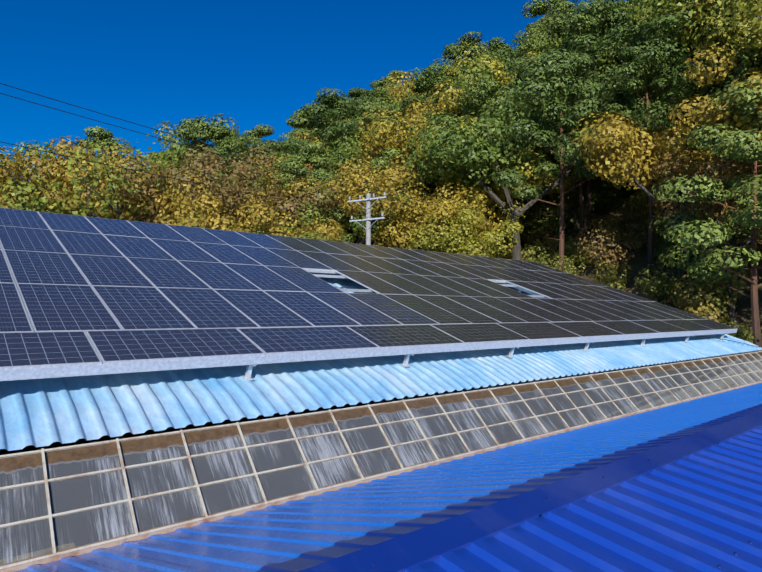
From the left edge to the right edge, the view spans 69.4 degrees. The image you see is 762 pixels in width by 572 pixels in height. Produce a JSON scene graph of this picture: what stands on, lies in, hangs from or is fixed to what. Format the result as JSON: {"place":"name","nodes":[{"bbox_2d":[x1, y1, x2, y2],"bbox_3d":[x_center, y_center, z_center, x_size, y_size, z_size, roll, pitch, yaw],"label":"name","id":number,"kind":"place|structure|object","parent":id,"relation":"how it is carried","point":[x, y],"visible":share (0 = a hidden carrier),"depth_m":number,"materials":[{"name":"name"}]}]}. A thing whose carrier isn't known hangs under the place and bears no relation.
{"place":"outdoors","nodes":[
{"label":"outdoors","id":0,"kind":"place"},
{"bbox_2d":[0,543,75,564],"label":"window sill","id":1,"kind":"structure","parent":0,"point":[36,553],"depth_m":6.10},
{"bbox_2d":[0,0,626,181],"label":"sky","id":2,"kind":"structure","parent":0,"point":[148,63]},
{"bbox_2d":[343,122,761,336],"bbox_3d":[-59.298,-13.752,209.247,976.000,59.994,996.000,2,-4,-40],"label":"hill terrain","id":3,"kind":"structure","parent":0,"point":[639,261],"depth_m":33.92,"materials":[{"name":"soil"}]},
{"bbox_2d":[0,140,120,216],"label":"tree","id":4,"kind":"object","parent":3,"relation":"on","point":[42,156],"visible":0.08,"depth_m":41.04,"materials":[{"name":"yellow plant"}]},
{"bbox_2d":[54,126,138,203],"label":"pine","id":5,"kind":"object","parent":3,"relation":"on","point":[99,134],"visible":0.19,"depth_m":52.25,"materials":[{"name":"green plant"}]},
{"bbox_2d":[0,133,194,224],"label":"tree","id":6,"kind":"object","parent":3,"relation":"on","point":[39,205],"visible":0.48,"depth_m":31.80,"materials":[{"name":"yellow plant"}]},
{"bbox_2d":[0,135,207,220],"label":"tree","id":7,"kind":"object","parent":3,"relation":"on","point":[54,170],"visible":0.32,"depth_m":35.65,"materials":[{"name":"yellow plant"}]},
{"bbox_2d":[84,121,231,193],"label":"tree","id":8,"kind":"object","parent":3,"relation":"on","point":[167,135],"visible":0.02,"depth_m":51.61,"materials":[{"name":"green plant"}]},
{"bbox_2d":[155,158,222,200],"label":"tree","id":9,"kind":"object","parent":3,"relation":"on","point":[158,183],"visible":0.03,"depth_m":43.91,"materials":[{"name":"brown plant"}]},
{"bbox_2d":[150,115,244,205],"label":"pine","id":10,"kind":"object","parent":3,"relation":"on","point":[200,130],"visible":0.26,"depth_m":46.85,"materials":[{"name":"green plant"}]},
{"bbox_2d":[139,172,275,232],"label":"tree","id":11,"kind":"object","parent":3,"relation":"on","point":[263,194],"visible":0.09,"depth_m":36.11,"materials":[{"name":"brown plant"}]},
{"bbox_2d":[131,114,293,193],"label":"tree","id":12,"kind":"object","parent":3,"relation":"on","point":[155,155],"visible":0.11,"depth_m":47.74,"materials":[{"name":"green plant"}]},
{"bbox_2d":[110,145,341,236],"bbox_3d":[-10.456,-2.466,37.815,12.461,15.660,13.657,-2,-4,38],"label":"tree","id":13,"kind":"object","parent":3,"relation":"on","point":[248,169],"visible":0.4,"depth_m":35.78,"materials":[{"name":"yellow plant"}]},
{"bbox_2d":[210,130,253,163],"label":"pine","id":14,"kind":"object","parent":3,"relation":"on","point":[244,141],"visible":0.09,"depth_m":63.51,"materials":[{"name":"green plant"}]},
{"bbox_2d":[155,170,343,241],"bbox_3d":[-8.311,-0.260,34.086,12.566,13.288,9.605,1,-3,-13],"label":"tree","id":15,"kind":"object","parent":3,"relation":"on","point":[215,223],"visible":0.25,"depth_m":31.79,"materials":[{"name":"yellow plant"}]},
{"bbox_2d":[242,124,274,156],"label":"tree","id":16,"kind":"object","parent":3,"relation":"on","point":[256,134],"visible":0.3,"depth_m":79.50,"materials":[{"name":"green plant"}]},
{"bbox_2d":[228,139,288,194],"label":"tree","id":17,"kind":"object","parent":3,"relation":"on","point":[272,151],"visible":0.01,"depth_m":55.13,"materials":[{"name":"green plant"}]},
{"bbox_2d":[246,169,292,226],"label":"tree","id":18,"kind":"object","parent":3,"relation":"on","point":[270,185],"visible":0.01,"depth_m":42.71,"materials":[{"name":"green plant"}]},
{"bbox_2d":[257,141,285,159],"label":"tree","id":19,"kind":"object","parent":3,"relation":"on","point":[275,148],"visible":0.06,"depth_m":63.21,"materials":[{"name":"green plant"}]},
{"bbox_2d":[249,130,317,195],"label":"tree","id":20,"kind":"object","parent":3,"relation":"on","point":[295,138],"visible":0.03,"depth_m":50.66,"materials":[{"name":"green plant"}]},
{"bbox_2d":[247,204,348,242],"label":"tree","id":21,"kind":"object","parent":3,"relation":"on","point":[303,218],"visible":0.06,"depth_m":33.96,"materials":[{"name":"yellow plant"}]},
{"bbox_2d":[270,107,338,159],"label":"pine","id":22,"kind":"object","parent":3,"relation":"on","point":[300,121],"visible":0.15,"depth_m":58.92,"materials":[{"name":"green plant"}]},
{"bbox_2d":[251,156,358,224],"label":"tree","id":23,"kind":"object","parent":3,"relation":"on","point":[301,185],"visible":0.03,"depth_m":46.26,"materials":[{"name":"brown plant"}]},
{"bbox_2d":[266,211,345,241],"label":"tree","id":24,"kind":"object","parent":3,"relation":"on","point":[294,226],"visible":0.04,"depth_m":34.05,"materials":[{"name":"yellow plant"}]},
{"bbox_2d":[271,142,355,242],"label":"pine","id":25,"kind":"object","parent":3,"relation":"on","point":[311,153],"visible":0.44,"depth_m":41.49,"materials":[{"name":"green plant"}]},
{"bbox_2d":[0,83,632,271],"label":"power lines","id":26,"kind":"object","parent":3,"relation":"on","point":[196,148],"visible":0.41,"depth_m":18.20,"materials":[{"name":"grey metal"}]},
{"bbox_2d":[269,87,374,199],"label":"pine","id":27,"kind":"object","parent":3,"relation":"on","point":[321,108],"visible":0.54,"depth_m":47.56,"materials":[{"name":"green plant"}]},
{"bbox_2d":[270,167,411,243],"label":"tree","id":28,"kind":"object","parent":3,"relation":"on","point":[358,227],"visible":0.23,"depth_m":39.18,"materials":[{"name":"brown plant"}]},
{"bbox_2d":[327,127,376,243],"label":"pine","id":29,"kind":"object","parent":3,"relation":"on","point":[342,140],"visible":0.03,"depth_m":50.07,"materials":[{"name":"green plant"}]},
{"bbox_2d":[299,112,411,244],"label":"tree","id":30,"kind":"object","parent":3,"relation":"on","point":[344,151],"visible":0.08,"depth_m":45.28,"materials":[{"name":"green plant"}]},
{"bbox_2d":[345,87,373,119],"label":"tree","id":31,"kind":"object","parent":3,"relation":"on","point":[357,94],"visible":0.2,"depth_m":81.04,"materials":[{"name":"green plant"}]},
{"bbox_2d":[340,100,383,128],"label":"pine","id":32,"kind":"object","parent":3,"relation":"on","point":[355,120],"visible":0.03,"depth_m":69.31,"materials":[{"name":"green plant"}]},
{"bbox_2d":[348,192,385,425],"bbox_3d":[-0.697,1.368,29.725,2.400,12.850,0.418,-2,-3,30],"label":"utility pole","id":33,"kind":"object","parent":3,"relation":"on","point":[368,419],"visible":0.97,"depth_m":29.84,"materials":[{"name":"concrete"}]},
{"bbox_2d":[354,101,406,164],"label":"pine","id":34,"kind":"object","parent":3,"relation":"on","point":[366,108],"visible":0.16,"depth_m":51.30,"materials":[{"name":"green plant"}]},
{"bbox_2d":[0,350,761,559],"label":"window panes","id":35,"kind":"structure","parent":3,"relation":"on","point":[30,502],"depth_m":21.66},
{"bbox_2d":[0,272,761,450],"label":"barn roof","id":36,"kind":"structure","parent":35,"relation":"on","point":[43,412],"depth_m":7.76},
{"bbox_2d":[0,252,736,380],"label":"array frame rails","id":37,"kind":"object","parent":36,"relation":"on","point":[250,362],"visible":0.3,"depth_m":8.11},
{"bbox_2d":[0,208,736,369],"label":"solar panels","id":38,"kind":"object","parent":37,"relation":"on","point":[75,290],"visible":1,"depth_m":10.98,"materials":[{"name":"glass"}]},
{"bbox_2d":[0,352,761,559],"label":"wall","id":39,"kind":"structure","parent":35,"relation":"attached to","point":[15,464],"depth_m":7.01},
{"bbox_2d":[0,351,761,569],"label":"barn strip mullions","id":40,"kind":"object","parent":39,"relation":"attached to","point":[46,481],"visible":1,"depth_m":6.96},
{"bbox_2d":[0,380,761,571],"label":"barn base flashing","id":41,"kind":"object","parent":35,"relation":"attached to","point":[56,558],"visible":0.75,"depth_m":6.12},
{"bbox_2d":[280,152,486,245],"bbox_3d":[0.075,-2.930,40.816,13.880,14.962,12.774,2,-4,-41],"label":"tree","id":42,"kind":"object","parent":3,"relation":"on","point":[391,181],"visible":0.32,"depth_m":38.77,"materials":[{"name":"yellow plant"}]},
{"bbox_2d":[369,77,399,103],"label":"tree","id":43,"kind":"object","parent":3,"relation":"on","point":[375,84],"visible":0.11,"depth_m":85.82,"materials":[{"name":"green plant"}]},
{"bbox_2d":[369,82,401,105],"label":"tree","id":44,"kind":"object","parent":3,"relation":"on","point":[383,93],"visible":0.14,"depth_m":82.61,"materials":[{"name":"green plant"}]},
{"bbox_2d":[343,148,428,248],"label":"pine","id":45,"kind":"object","parent":3,"relation":"on","point":[387,156],"visible":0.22,"depth_m":43.06,"materials":[{"name":"green plant"}]},
{"bbox_2d":[374,70,406,103],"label":"pine","id":46,"kind":"object","parent":3,"relation":"on","point":[390,75],"visible":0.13,"depth_m":84.96,"materials":[{"name":"green plant"}]},
{"bbox_2d":[373,65,456,165],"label":"pine","id":47,"kind":"object","parent":3,"relation":"on","point":[430,81],"visible":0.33,"depth_m":52.76,"materials":[{"name":"leaves"},{"name":"bark"}]},
{"bbox_2d":[350,70,496,195],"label":"tree","id":48,"kind":"object","parent":3,"relation":"on","point":[382,144],"visible":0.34,"depth_m":44.42,"materials":[{"name":"yellow plant"}]},
{"bbox_2d":[359,182,510,252],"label":"tree","id":49,"kind":"object","parent":3,"relation":"on","point":[394,238],"visible":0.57,"depth_m":37.84,"materials":[{"name":"yellow plant"}]},
{"bbox_2d":[419,62,462,103],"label":"pine","id":50,"kind":"object","parent":3,"relation":"on","point":[448,69],"visible":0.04,"depth_m":60.27,"materials":[{"name":"green plant"}]},
{"bbox_2d":[388,106,501,221],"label":"pine","id":51,"kind":"object","parent":3,"relation":"on","point":[426,115],"visible":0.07,"depth_m":45.05,"materials":[{"name":"green plant"}]},
{"bbox_2d":[428,31,498,109],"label":"pine","id":52,"kind":"object","parent":3,"relation":"on","point":[448,50],"visible":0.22,"depth_m":62.33,"materials":[{"name":"leaves"},{"name":"bark"}]},
{"bbox_2d":[406,199,526,256],"bbox_3d":[6.009,-0.783,38.068,8.651,10.754,8.204,0,-3,-2],"label":"bush","id":53,"kind":"object","parent":3,"relation":"on","point":[447,241],"visible":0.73,"depth_m":35.94,"materials":[{"name":"yellow plant"}]},
{"bbox_2d":[423,51,510,99],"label":"tree","id":54,"kind":"object","parent":3,"relation":"on","point":[489,55],"visible":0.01,"depth_m":57.06,"materials":[{"name":"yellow plant"}]},
{"bbox_2d":[443,39,539,100],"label":"tree","id":55,"kind":"object","parent":3,"relation":"on","point":[499,73],"visible":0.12,"depth_m":49.42,"materials":[{"name":"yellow plant"}]},
{"bbox_2d":[413,115,578,257],"bbox_3d":[8.466,-5.064,40.861,12.177,14.162,10.326,-1,-3,17],"label":"tree","id":56,"kind":"object","parent":3,"relation":"on","point":[497,191],"visible":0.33,"depth_m":38.81,"materials":[{"name":"green plant"}]},
{"bbox_2d":[480,37,512,60],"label":"tree","id":57,"kind":"object","parent":3,"relation":"on","point":[495,44],"visible":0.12,"depth_m":72.83,"materials":[{"name":"green plant"}]},
{"bbox_2d":[435,79,558,223],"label":"pine","id":58,"kind":"object","parent":3,"relation":"on","point":[474,105],"visible":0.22,"depth_m":41.88,"materials":[{"name":"green plant"}]},
{"bbox_2d":[485,49,509,77],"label":"tree","id":59,"kind":"object","parent":3,"relation":"on","point":[497,53],"visible":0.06,"depth_m":69.98,"materials":[{"name":"green plant"}]},
{"bbox_2d":[453,122,576,258],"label":"tree","id":60,"kind":"object","parent":3,"relation":"on","point":[558,163],"visible":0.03,"depth_m":42.30,"materials":[{"name":"green plant"}]},
{"bbox_2d":[494,247,539,261],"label":"shrub","id":61,"kind":"object","parent":3,"relation":"on","point":[505,251],"visible":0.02,"depth_m":40.21,"materials":[{"name":"green plant"}]},
{"bbox_2d":[508,40,525,59],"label":"tree","id":62,"kind":"object","parent":3,"relation":"on","point":[517,51],"visible":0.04,"depth_m":61.46,"materials":[{"name":"green plant"}]},
{"bbox_2d":[473,56,575,244],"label":"pine","id":63,"kind":"object","parent":3,"relation":"on","point":[515,67],"visible":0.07,"depth_m":44.00,"materials":[{"name":"green plant"}]},
{"bbox_2d":[402,61,649,259],"bbox_3d":[9.757,-6.816,39.263,16.246,17.953,14.266,1,-3,-10],"label":"tree","id":64,"kind":"object","parent":3,"relation":"on","point":[482,155],"visible":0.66,"depth_m":36.47,"materials":[{"name":"green plant"}]},
{"bbox_2d":[519,225,541,244],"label":"shrub","id":65,"kind":"object","parent":3,"relation":"on","point":[528,240],"visible":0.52,"depth_m":44.74,"materials":[{"name":"green plant"}]},
{"bbox_2d":[517,16,550,43],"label":"tree","id":66,"kind":"object","parent":3,"relation":"on","point":[540,23],"visible":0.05,"depth_m":82.62,"materials":[{"name":"green plant"}]},
{"bbox_2d":[505,28,571,163],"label":"pine","id":67,"kind":"object","parent":3,"relation":"on","point":[526,46],"visible":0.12,"depth_m":49.88,"materials":[{"name":"green plant"}]},
{"bbox_2d":[502,0,577,69],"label":"pine","id":68,"kind":"object","parent":3,"relation":"on","point":[559,6],"visible":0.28,"depth_m":56.16,"materials":[{"name":"green plant"}]},
{"bbox_2d":[522,194,566,232],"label":"shrub","id":69,"kind":"object","parent":3,"relation":"on","point":[544,212],"visible":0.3,"depth_m":45.61,"materials":[{"name":"green plant"}]},
{"bbox_2d":[521,244,571,269],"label":"shrub","id":70,"kind":"object","parent":3,"relation":"on","point":[546,256],"visible":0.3,"depth_m":37.79,"materials":[{"name":"green plant"}]},
{"bbox_2d":[491,48,618,270],"bbox_3d":[11.530,-6.237,34.513,8.944,17.084,8.181,2,-2,-23],"label":"pine","id":71,"kind":"object","parent":3,"relation":"on","point":[559,66],"visible":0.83,"depth_m":33.83,"materials":[{"name":"green plant"}]},
{"bbox_2d":[519,189,593,245],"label":"shrub","id":72,"kind":"object","parent":3,"relation":"on","point":[547,224],"visible":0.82,"depth_m":41.29,"materials":[{"name":"green plant"}]},
{"bbox_2d":[534,225,580,263],"bbox_3d":[12.582,-2.845,39.797,3.021,3.497,3.547,2,-1,-31],"label":"shrub","id":73,"kind":"object","parent":3,"relation":"on","point":[549,245],"visible":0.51,"depth_m":39.73,"materials":[{"name":"green plant"}]},
{"bbox_2d":[538,255,583,274],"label":"shrub","id":74,"kind":"object","parent":3,"relation":"on","point":[572,263],"visible":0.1,"depth_m":34.46,"materials":[{"name":"green plant"}]},
{"bbox_2d":[547,256,590,277],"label":"shrub","id":75,"kind":"object","parent":3,"relation":"on","point":[567,263],"visible":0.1,"depth_m":32.99,"materials":[{"name":"green plant"}]},
{"bbox_2d":[494,76,650,238],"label":"tree","id":76,"kind":"object","parent":3,"relation":"on","point":[570,227],"visible":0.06,"depth_m":42.20,"materials":[{"name":"green plant"}]},
{"bbox_2d":[564,233,603,268],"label":"shrub","id":77,"kind":"object","parent":3,"relation":"on","point":[580,248],"visible":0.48,"depth_m":37.05,"materials":[{"name":"green plant"}]},
{"bbox_2d":[564,236,604,269],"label":"shrub","id":78,"kind":"object","parent":3,"relation":"on","point":[569,245],"visible":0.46,"depth_m":36.97,"materials":[{"name":"green plant"}]},
{"bbox_2d":[513,0,657,243],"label":"pine","id":79,"kind":"object","parent":3,"relation":"on","point":[612,15],"visible":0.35,"depth_m":38.93,"materials":[{"name":"green plant"}]},
{"bbox_2d":[518,0,657,245],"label":"pine","id":80,"kind":"object","parent":3,"relation":"on","point":[568,27],"visible":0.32,"depth_m":39.54,"materials":[{"name":"green plant"}]},
{"bbox_2d":[529,0,656,191],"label":"tree","id":81,"kind":"object","parent":3,"relation":"on","point":[556,45],"visible":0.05,"depth_m":44.30,"materials":[{"name":"green plant"}]},
{"bbox_2d":[586,208,625,235],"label":"shrub","id":82,"kind":"object","parent":3,"relation":"on","point":[603,222],"visible":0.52,"depth_m":38.53,"materials":[{"name":"green plant"}]},
{"bbox_2d":[577,223,640,272],"bbox_3d":[14.619,-2.177,34.873,4.060,3.814,3.374,-1,0,-36],"label":"shrub","id":83,"kind":"object","parent":3,"relation":"on","point":[607,255],"visible":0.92,"depth_m":34.47,"materials":[{"name":"green plant"}]},
{"bbox_2d":[592,260,631,289],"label":"shrub","id":84,"kind":"object","parent":3,"relation":"on","point":[612,281],"visible":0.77,"depth_m":32.91,"materials":[{"name":"green plant"}]},
{"bbox_2d":[593,218,631,249],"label":"shrub","id":85,"kind":"object","parent":3,"relation":"on","point":[615,230],"visible":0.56,"depth_m":36.67,"materials":[{"name":"green plant"}]},
{"bbox_2d":[589,1,692,203],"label":"pine","id":86,"kind":"object","parent":3,"relation":"on","point":[629,50],"visible":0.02,"depth_m":41.74,"materials":[{"name":"green plant"}]},
{"bbox_2d":[581,36,711,289],"bbox_3d":[15.670,-7.126,32.597,7.486,15.301,8.208,0,-2,23],"label":"pine","id":87,"kind":"object","parent":3,"relation":"on","point":[628,82],"visible":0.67,"depth_m":32.12,"materials":[{"name":"green plant"}]},
{"bbox_2d":[621,216,673,253],"bbox_3d":[17.261,-3.135,35.370,3.145,2.745,3.041,2,-4,-41],"label":"shrub","id":88,"kind":"object","parent":3,"relation":"on","point":[640,241],"visible":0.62,"depth_m":35.04,"materials":[{"name":"green plant"}]},
{"bbox_2d":[624,178,694,229],"bbox_3d":[18.477,-5.375,35.672,4.986,4.477,3.935,-3,-3,21],"label":"shrub","id":89,"kind":"object","parent":3,"relation":"on","point":[647,204],"visible":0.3,"depth_m":36.18,"materials":[{"name":"green plant"}]},
{"bbox_2d":[634,261,688,303],"bbox_3d":[15.473,-0.158,30.784,2.623,2.788,2.972,2,-4,-17],"label":"shrub","id":90,"kind":"object","parent":3,"relation":"on","point":[657,284],"visible":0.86,"depth_m":30.67,"materials":[{"name":"green plant"}]},
{"bbox_2d":[570,42,761,308],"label":"tree","id":91,"kind":"object","parent":3,"relation":"on","point":[608,149],"visible":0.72,"depth_m":28.67,"materials":[{"name":"yellow plant"}]},
{"bbox_2d":[653,237,678,270],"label":"shrub","id":92,"kind":"object","parent":3,"relation":"on","point":[663,248],"visible":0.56,"depth_m":32.87,"materials":[{"name":"green plant"}]},
{"bbox_2d":[595,0,761,88],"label":"tree","id":93,"kind":"object","parent":3,"relation":"on","point":[659,12],"visible":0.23,"depth_m":32.04,"materials":[{"name":"green plant"}]},
{"bbox_2d":[596,0,761,213],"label":"pine","id":94,"kind":"object","parent":3,"relation":"on","point":[643,34],"visible":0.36,"depth_m":32.54,"materials":[{"name":"green plant"}]},
{"bbox_2d":[623,26,758,209],"bbox_3d":[19.658,-10.104,35.639,8.931,13.703,9.058,-1,-2,23],"label":"pine","id":95,"kind":"object","parent":3,"relation":"on","point":[659,96],"visible":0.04,"depth_m":34.76,"materials":[{"name":"green plant"}]},
{"bbox_2d":[664,274,740,321],"bbox_3d":[16.512,1.089,27.908,3.630,3.592,3.086,-1,-2,2],"label":"shrub","id":96,"kind":"object","parent":3,"relation":"on","point":[698,310],"visible":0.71,"depth_m":27.31,"materials":[{"name":"green plant"}]},
{"bbox_2d":[654,242,750,322],"bbox_3d":[16.973,0.223,28.625,4.199,5.419,5.742,1,-4,-4],"label":"shrub","id":97,"kind":"object","parent":3,"relation":"on","point":[742,285],"visible":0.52,"depth_m":27.65,"materials":[{"name":"green plant"}]},
{"bbox_2d":[648,78,761,350],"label":"pine","id":98,"kind":"object","parent":3,"relation":"on","point":[707,232],"visible":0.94,"depth_m":24.20,"materials":[{"name":"green plant"}]},
{"bbox_2d":[648,11,761,163],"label":"tree","id":99,"kind":"object","parent":3,"relation":"on","point":[686,65],"visible":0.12,"depth_m":31.83,"materials":[{"name":"green plant"}]},
{"bbox_2d":[650,146,761,327],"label":"tree","id":100,"kind":"object","parent":3,"relation":"on","point":[715,211],"visible":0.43,"depth_m":26.96,"materials":[{"name":"green plant"}]},
{"bbox_2d":[664,0,761,91],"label":"tree","id":101,"kind":"object","parent":3,"relation":"on","point":[697,7],"visible":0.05,"depth_m":31.63,"materials":[{"name":"green plant"}]},
{"bbox_2d":[679,0,761,97],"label":"tree","id":102,"kind":"object","parent":3,"relation":"on","point":[755,13],"visible":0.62,"depth_m":28.79,"materials":[{"name":"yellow plant"}]},
{"bbox_2d":[717,317,761,342],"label":"shrub","id":103,"kind":"object","parent":3,"relation":"on","point":[738,334],"visible":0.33,"depth_m":25.76,"materials":[{"name":"green plant"}]},
{"bbox_2d":[721,197,761,241],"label":"tree","id":104,"kind":"object","parent":3,"relation":"on","point":[733,211],"visible":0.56,"depth_m":24.65,"materials":[{"name":"green plant"}]},
{"bbox_2d":[729,231,761,269],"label":"tree","id":105,"kind":"object","parent":3,"relation":"on","point":[758,245],"visible":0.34,"depth_m":29.23,"materials":[{"name":"green plant"}]},
{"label":"building walls","id":106,"kind":"object","parent":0,"visible":0},
{"bbox_2d":[14,383,761,571],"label":"roof slope","id":107,"kind":"structure","parent":106,"relation":"on","point":[252,541],"depth_m":5.06,"materials":[{"name":"paint"}]},
{"bbox_2d":[255,404,761,571],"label":"roof flashing","id":108,"kind":"object","parent":107,"relation":"on","point":[304,560],"visible":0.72,"depth_m":3.96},
{"bbox_2d":[405,427,761,571],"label":"roof slope","id":109,"kind":"structure","parent":106,"relation":"on","point":[701,511],"depth_m":3.45,"materials":[{"name":"blue paint"}]},
{"bbox_2d":[298,410,761,571],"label":"roof ridge cap","id":110,"kind":"object","parent":109,"relation":"on","point":[419,547],"visible":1,"depth_m":3.46,"materials":[{"name":"blue"}]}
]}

